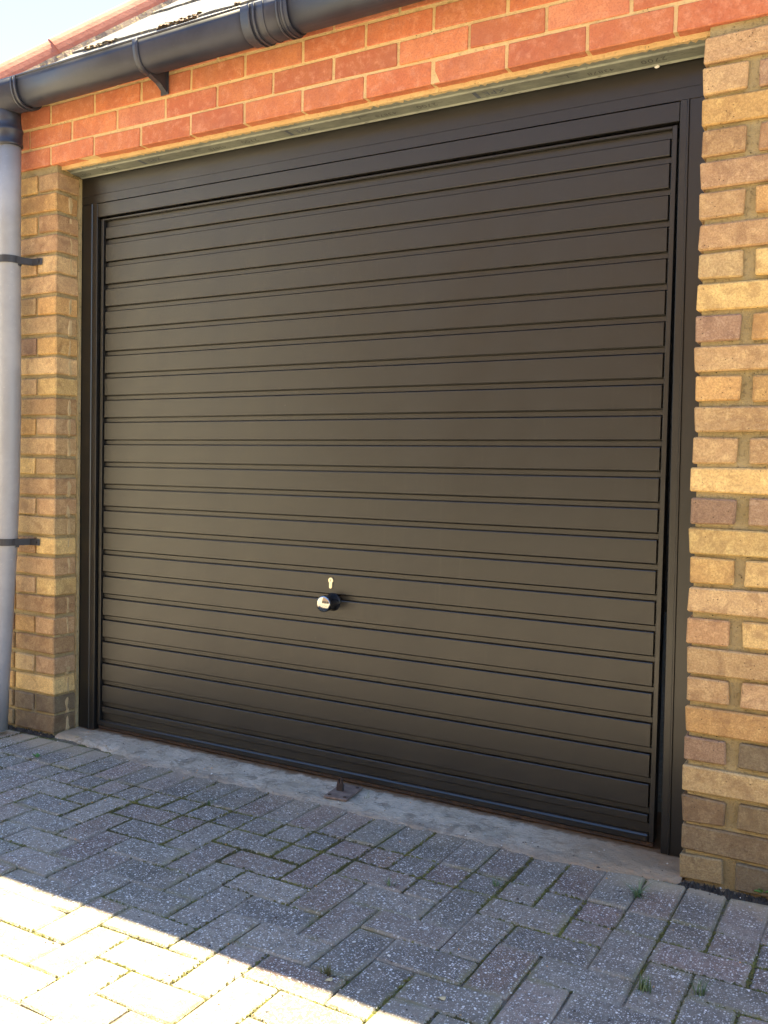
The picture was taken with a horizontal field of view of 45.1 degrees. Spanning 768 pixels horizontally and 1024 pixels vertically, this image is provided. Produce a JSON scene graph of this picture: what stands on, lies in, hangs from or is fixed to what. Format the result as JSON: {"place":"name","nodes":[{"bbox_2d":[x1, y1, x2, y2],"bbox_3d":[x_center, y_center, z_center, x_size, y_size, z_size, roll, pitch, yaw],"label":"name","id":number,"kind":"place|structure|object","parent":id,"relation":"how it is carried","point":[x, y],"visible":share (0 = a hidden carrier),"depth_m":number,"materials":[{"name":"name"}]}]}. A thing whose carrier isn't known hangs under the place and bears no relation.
{"place":"outdoors","nodes":[
{"label":"outdoors","id":0,"kind":"place"},
{"bbox_2d":[0,0,128,62],"label":"sky","id":1,"kind":"structure","parent":0,"point":[24,24],"materials":[{"name":"white"}]},
{"bbox_2d":[0,728,767,1023],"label":"paving","id":2,"kind":"structure","parent":0,"point":[370,978],"depth_m":2.09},
{"bbox_2d":[318,963,338,977],"bbox_3d":[-0.123,0.925,1.862,0.059,0.028,0.051,0,3,-32],"label":"grass tuft","id":3,"kind":"object","parent":2,"relation":"on","point":[328,972],"visible":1,"depth_m":1.87,"materials":[{"name":"green plant"}]},
{"bbox_2d":[55,727,681,883],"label":"concrete sill","id":4,"kind":"structure","parent":2,"relation":"on","point":[561,845],"depth_m":2.76,"materials":[{"name":"grey concrete"}]},
{"bbox_2d":[324,776,362,801],"bbox_3d":[-0.126,0.853,2.892,0.078,0.053,0.120,2,4,24],"label":"keeper plate","id":5,"kind":"object","parent":4,"relation":"on","point":[341,791],"visible":1,"depth_m":2.89,"materials":[{"name":"grey metal"}]},
{"bbox_2d":[1,733,761,1023],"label":"grit","id":6,"kind":"object","parent":2,"relation":"on","point":[609,1020],"visible":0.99,"depth_m":2.26,"materials":[{"name":"grey gravel"}]},
{"bbox_2d":[0,730,767,1023],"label":"joint moss","id":7,"kind":"object","parent":2,"relation":"on","point":[747,981],"visible":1,"depth_m":2.29,"materials":[{"name":"green plant"}]},
{"bbox_2d":[8,725,767,905],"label":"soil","id":8,"kind":"structure","parent":2,"relation":"on","point":[728,894],"depth_m":2.29,"materials":[{"name":"brown soil"}]},
{"bbox_2d":[487,878,505,886],"bbox_3d":[0.277,0.918,2.293,0.048,0.023,0.071,3,3,30],"label":"grass tuft","id":9,"kind":"object","parent":2,"relation":"on","point":[494,883],"visible":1,"depth_m":2.29,"materials":[{"name":"green plant"}]},
{"bbox_2d":[625,879,654,899],"bbox_3d":[0.619,0.914,2.244,0.104,0.050,0.104,3,3,30],"label":"grass tuft","id":10,"kind":"object","parent":2,"relation":"on","point":[639,891],"visible":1,"depth_m":2.25,"materials":[{"name":"green plant"}]},
{"bbox_2d":[636,973,653,994],"bbox_3d":[0.510,0.931,1.832,0.043,0.045,0.038,0,3,-23],"label":"grass tuft","id":11,"kind":"object","parent":2,"relation":"on","point":[643,986],"visible":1,"depth_m":1.83,"materials":[{"name":"green plant"}]},
{"bbox_2d":[691,977,712,996],"bbox_3d":[0.628,0.932,1.822,0.054,0.049,0.028,1,2,6],"label":"grass tuft","id":12,"kind":"object","parent":2,"relation":"on","point":[703,991],"visible":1,"depth_m":1.82,"materials":[{"name":"green plant"}]},
{"bbox_2d":[657,612,666,811],"bbox_3d":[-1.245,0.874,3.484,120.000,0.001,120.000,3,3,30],"label":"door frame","id":13,"kind":"structure","parent":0,"point":[661,730],"depth_m":3.95,"materials":[{"name":"black metal"}]},
{"bbox_2d":[0,0,767,899],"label":"brick garage","id":14,"kind":"structure","parent":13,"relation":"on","point":[418,58],"depth_m":2.58,"materials":[{"name":"brick"}]},
{"bbox_2d":[0,108,41,731],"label":"downpipe","id":15,"kind":"object","parent":14,"relation":"attached to","point":[12,261],"visible":0.98,"depth_m":3.43,"materials":[{"name":"grey plastic"}]},
{"bbox_2d":[0,0,424,113],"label":"gutter","id":16,"kind":"object","parent":14,"relation":"attached to","point":[156,57],"visible":0.98,"depth_m":2.94,"materials":[{"name":"black plastic"}]},
{"bbox_2d":[79,57,705,856],"bbox_3d":[-0.149,-0.171,2.983,2.312,2.092,0.128,3,3,30],"label":"garage door","id":17,"kind":"structure","parent":14,"relation":"attached to","point":[379,445],"depth_m":2.85,"materials":[{"name":"black metal"}]}
]}

